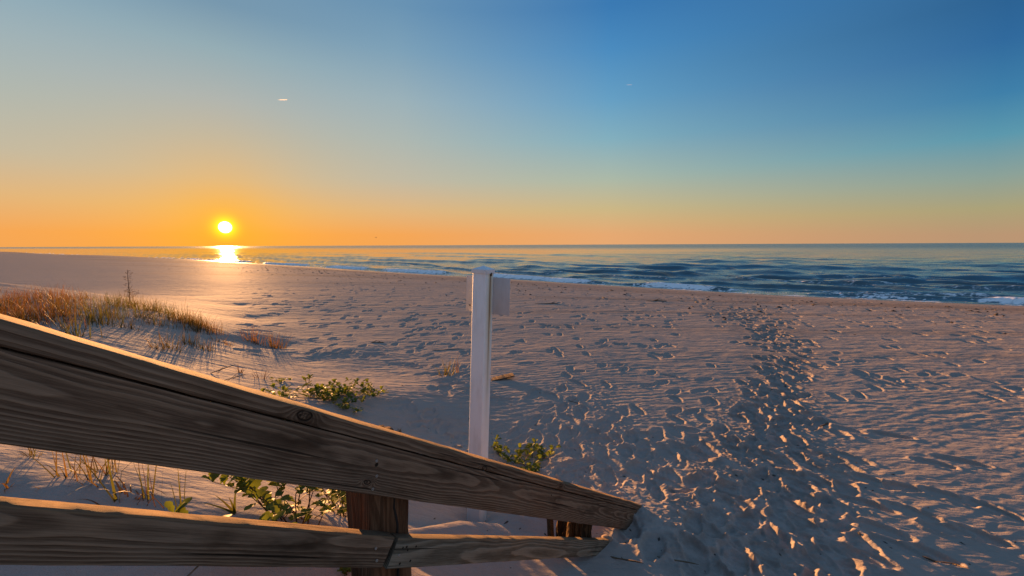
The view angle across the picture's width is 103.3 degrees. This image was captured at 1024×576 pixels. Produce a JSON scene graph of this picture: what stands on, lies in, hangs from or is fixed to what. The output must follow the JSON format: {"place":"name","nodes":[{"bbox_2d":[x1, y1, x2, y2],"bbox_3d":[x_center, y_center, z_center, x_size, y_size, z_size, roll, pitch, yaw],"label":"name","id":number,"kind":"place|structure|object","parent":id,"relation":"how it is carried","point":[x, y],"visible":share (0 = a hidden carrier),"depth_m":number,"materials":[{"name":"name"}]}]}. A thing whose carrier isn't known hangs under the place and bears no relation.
{"place":"outdoors","nodes":[
{"label":"outdoors","id":0,"kind":"place"},
{"bbox_2d":[0,283,224,334],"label":"dune grass","id":1,"kind":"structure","parent":0,"point":[185,318],"depth_m":6.87,"materials":[{"name":"brown plant"}]},
{"bbox_2d":[0,252,1023,575],"bbox_3d":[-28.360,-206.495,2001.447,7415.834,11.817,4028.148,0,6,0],"label":"sand","id":2,"kind":"structure","parent":0,"point":[762,474],"depth_m":5.08,"materials":[{"name":"beige sand"}]},
{"bbox_2d":[1,468,19,491],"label":"grass tuft","id":3,"kind":"object","parent":2,"relation":"on","point":[5,485],"visible":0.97,"depth_m":1.64,"materials":[{"name":"brown plant"}]},
{"bbox_2d":[17,448,43,458],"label":"grass tuft","id":4,"kind":"object","parent":2,"relation":"on","point":[31,452],"visible":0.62,"depth_m":1.84,"materials":[{"name":"brown plant"}]},
{"bbox_2d":[25,452,87,488],"bbox_3d":[-1.887,0.715,1.700,0.240,0.197,0.290,-4,7,-28],"label":"grass tuft","id":5,"kind":"object","parent":2,"relation":"on","point":[58,475],"visible":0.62,"depth_m":1.69,"materials":[{"name":"brown plant"}]},
{"bbox_2d":[32,313,107,338],"bbox_3d":[-5.324,0.471,4.918,0.516,0.426,0.519,0,6,0],"label":"grass tuft","id":6,"kind":"object","parent":2,"relation":"on","point":[69,333],"visible":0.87,"depth_m":4.96,"materials":[{"name":"brown plant"}]},
{"bbox_2d":[44,457,137,475],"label":"grass tuft","id":7,"kind":"object","parent":2,"relation":"on","point":[106,466],"visible":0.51,"depth_m":1.76,"materials":[{"name":"brown plant"}]},
{"bbox_2d":[67,299,125,322],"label":"grass tuft","id":8,"kind":"object","parent":2,"relation":"on","point":[90,310],"visible":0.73,"depth_m":6.09,"materials":[{"name":"brown plant"}]},
{"bbox_2d":[57,452,142,493],"bbox_3d":[-1.751,0.721,1.657,0.348,0.218,0.262,1,6,14],"label":"grass tuft","id":9,"kind":"object","parent":2,"relation":"on","point":[89,475],"visible":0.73,"depth_m":1.68,"materials":[{"name":"brown plant"}]},
{"bbox_2d":[81,459,121,502],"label":"grass tuft","id":10,"kind":"object","parent":2,"relation":"on","point":[114,499],"visible":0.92,"depth_m":1.61,"materials":[{"name":"brown plant"}]},
{"bbox_2d":[74,299,134,329],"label":"grass tuft","id":11,"kind":"object","parent":2,"relation":"on","point":[100,320],"visible":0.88,"depth_m":5.98,"materials":[{"name":"brown plant"}]},
{"bbox_2d":[73,471,169,505],"bbox_3d":[-1.561,0.811,1.601,0.353,0.146,0.191,2,6,18],"label":"grass tuft","id":12,"kind":"object","parent":2,"relation":"on","point":[121,490],"visible":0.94,"depth_m":1.63,"materials":[{"name":"brown plant"}]},
{"bbox_2d":[116,315,142,330],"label":"grass tuft","id":13,"kind":"object","parent":2,"relation":"on","point":[128,325],"visible":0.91,"depth_m":6.10,"materials":[{"name":"brown plant"}]},
{"bbox_2d":[121,270,138,300],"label":"dead weed","id":14,"kind":"object","parent":2,"relation":"on","point":[129,291],"visible":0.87,"depth_m":9.54,"materials":[{"name":"brown plant"}]},
{"bbox_2d":[133,463,156,499],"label":"grass tuft","id":15,"kind":"object","parent":2,"relation":"on","point":[144,496],"visible":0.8,"depth_m":1.64,"materials":[{"name":"plant"}]},
{"bbox_2d":[138,463,163,507],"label":"grass tuft","id":16,"kind":"object","parent":2,"relation":"on","point":[151,494],"visible":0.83,"depth_m":1.63,"materials":[{"name":"green plant"}]},
{"bbox_2d":[148,336,173,349],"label":"grass tuft","id":17,"kind":"object","parent":2,"relation":"on","point":[156,346],"visible":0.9,"depth_m":5.26,"materials":[{"name":"brown plant"}]},
{"bbox_2d":[141,327,190,352],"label":"grass tuft","id":18,"kind":"object","parent":2,"relation":"on","point":[168,346],"visible":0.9,"depth_m":5.48,"materials":[{"name":"brown plant"}]},
{"bbox_2d":[170,472,185,508],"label":"grass tuft","id":19,"kind":"object","parent":2,"relation":"on","point":[179,490],"visible":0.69,"depth_m":1.62,"materials":[{"name":"plant"}]},
{"bbox_2d":[187,566,198,575],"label":"twig","id":20,"kind":"object","parent":2,"relation":"on","point":[193,570],"visible":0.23,"depth_m":1.36,"materials":[{"name":"brown wood"}]},
{"bbox_2d":[175,327,216,346],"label":"grass tuft","id":21,"kind":"object","parent":2,"relation":"on","point":[189,342],"visible":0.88,"depth_m":6.10,"materials":[{"name":"brown plant"}]},
{"bbox_2d":[188,337,214,351],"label":"grass tuft","id":22,"kind":"object","parent":2,"relation":"on","point":[207,346],"visible":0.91,"depth_m":6.02,"materials":[{"name":"brown plant"}]},
{"bbox_2d":[204,494,235,514],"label":"grass tuft","id":23,"kind":"object","parent":2,"relation":"on","point":[232,510],"visible":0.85,"depth_m":1.65,"materials":[{"name":"green plant"}]},
{"bbox_2d":[235,326,271,346],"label":"grass tuft","id":24,"kind":"object","parent":2,"relation":"on","point":[255,336],"visible":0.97,"depth_m":7.78,"materials":[{"name":"brown plant"}]},
{"bbox_2d":[164,473,346,524],"bbox_3d":[-0.903,0.870,1.603,0.463,0.385,0.620,2,7,23],"label":"beach plant","id":25,"kind":"object","parent":2,"relation":"on","point":[250,486],"visible":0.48,"depth_m":1.61,"materials":[{"name":"green plant"}]},
{"bbox_2d":[251,368,270,378],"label":"grass tuft","id":26,"kind":"object","parent":2,"relation":"on","point":[261,375],"visible":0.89,"depth_m":5.00,"materials":[{"name":"brown plant"}]},
{"bbox_2d":[262,330,294,349],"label":"grass tuft","id":27,"kind":"object","parent":2,"relation":"on","point":[277,341],"visible":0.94,"depth_m":7.79,"materials":[{"name":"brown plant"}]},
{"bbox_2d":[269,377,290,383],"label":"beach plant","id":28,"kind":"object","parent":2,"relation":"on","point":[279,380],"visible":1,"depth_m":5.03,"materials":[{"name":"green plant"}]},
{"bbox_2d":[302,374,312,388],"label":"beach plant","id":29,"kind":"object","parent":2,"relation":"on","point":[308,377],"visible":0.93,"depth_m":4.66,"materials":[{"name":"green plant"}]},
{"bbox_2d":[260,383,366,400],"bbox_3d":[-2.105,1.084,4.256,0.905,0.290,0.720,0,6,0],"label":"beach plant","id":30,"kind":"object","parent":2,"relation":"on","point":[311,392],"visible":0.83,"depth_m":4.28,"materials":[{"name":"green plant"}]},
{"bbox_2d":[0,314,641,575],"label":"stair handrail","id":31,"kind":"object","parent":2,"relation":"on","point":[62,392],"visible":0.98,"depth_m":0.92,"materials":[{"name":"wood"}]},
{"bbox_2d":[315,488,346,516],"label":"beach plant","id":32,"kind":"object","parent":2,"relation":"on","point":[340,511],"visible":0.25,"depth_m":2.02,"materials":[{"name":"green plant"}]},
{"bbox_2d":[319,389,362,413],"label":"beach plant","id":33,"kind":"object","parent":2,"relation":"on","point":[344,401],"visible":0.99,"depth_m":4.17,"materials":[{"name":"green plant"}]},
{"bbox_2d":[337,567,350,575],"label":"beach plant","id":34,"kind":"object","parent":2,"relation":"on","point":[344,570],"visible":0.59,"depth_m":1.59,"materials":[{"name":"green plant"}]},
{"bbox_2d":[301,377,388,401],"bbox_3d":[-1.810,1.136,4.543,0.792,0.276,0.773,0,6,0],"label":"beach plant","id":35,"kind":"object","parent":2,"relation":"on","point":[330,383],"visible":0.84,"depth_m":4.50,"materials":[{"name":"green plant"}]},
{"bbox_2d":[355,382,384,396],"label":"beach plant","id":36,"kind":"object","parent":2,"relation":"on","point":[368,387],"visible":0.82,"depth_m":4.74,"materials":[{"name":"green plant"}]},
{"bbox_2d":[432,360,456,375],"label":"grass tuft","id":37,"kind":"object","parent":2,"relation":"on","point":[446,373],"visible":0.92,"depth_m":6.36,"materials":[{"name":"brown plant"}]},
{"bbox_2d":[466,266,509,521],"bbox_3d":[-0.240,1.062,3.000,0.365,2.454,0.124,5,7,27],"label":"sign post","id":38,"kind":"object","parent":2,"relation":"on","point":[487,294],"visible":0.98,"depth_m":2.90,"materials":[{"name":"white plastic"}]},
{"bbox_2d":[491,441,501,455],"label":"beach plant","id":39,"kind":"object","parent":2,"relation":"on","point":[496,445],"visible":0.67,"depth_m":3.95,"materials":[{"name":"green plant"}]},
{"bbox_2d":[491,373,514,380],"bbox_3d":[-0.152,1.363,6.190,0.360,0.021,0.203,-11,2,-11],"label":"buried plank","id":40,"kind":"object","parent":2,"relation":"on","point":[504,376],"visible":0.98,"depth_m":6.14,"materials":[{"name":"brown wood"}]},
{"bbox_2d":[495,435,560,471],"bbox_3d":[0.151,1.601,3.738,0.653,0.171,0.763,0,6,0],"label":"beach plant","id":41,"kind":"object","parent":2,"relation":"on","point":[539,455],"visible":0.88,"depth_m":3.86,"materials":[{"name":"green plant"}]},
{"bbox_2d":[133,264,1015,571],"bbox_3d":[-11.992,-0.476,29.128,84.574,1.848,31.899,4,7,34],"label":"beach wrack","id":42,"kind":"object","parent":2,"relation":"in","point":[647,318],"visible":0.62,"depth_m":16.24,"materials":[{"name":"brown plant"}]},
{"bbox_2d":[602,534,612,542],"bbox_3d":[0.615,1.632,2.634,0.077,0.036,0.067,0,6,0],"label":"sand clod","id":43,"kind":"object","parent":2,"relation":"on","point":[608,537],"visible":0.68,"depth_m":2.63,"materials":[{"name":"beige sand"}]},
{"bbox_2d":[610,556,641,562],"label":"twig","id":44,"kind":"object","parent":2,"relation":"on","point":[625,559],"visible":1,"depth_m":2.41,"materials":[{"name":"brown wood"}]},
{"bbox_2d":[657,556,698,564],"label":"twig","id":45,"kind":"object","parent":2,"relation":"on","point":[682,561],"visible":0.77,"depth_m":2.48,"materials":[{"name":"brown wood"}]},
{"bbox_2d":[922,556,968,568],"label":"twig","id":46,"kind":"object","parent":2,"relation":"on","point":[930,559],"visible":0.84,"depth_m":2.59,"materials":[{"name":"brown wood"}]},
{"bbox_2d":[0,243,1023,305],"bbox_3d":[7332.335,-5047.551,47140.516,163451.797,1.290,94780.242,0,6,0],"label":"sea","id":47,"kind":"structure","parent":0,"point":[981,273],"depth_m":91.03,"materials":[{"name":"liquid"}]},
{"bbox_2d":[0,0,1023,246],"label":"sky","id":48,"kind":"structure","parent":0,"point":[124,123],"materials":[{"name":"blue"}]}
]}

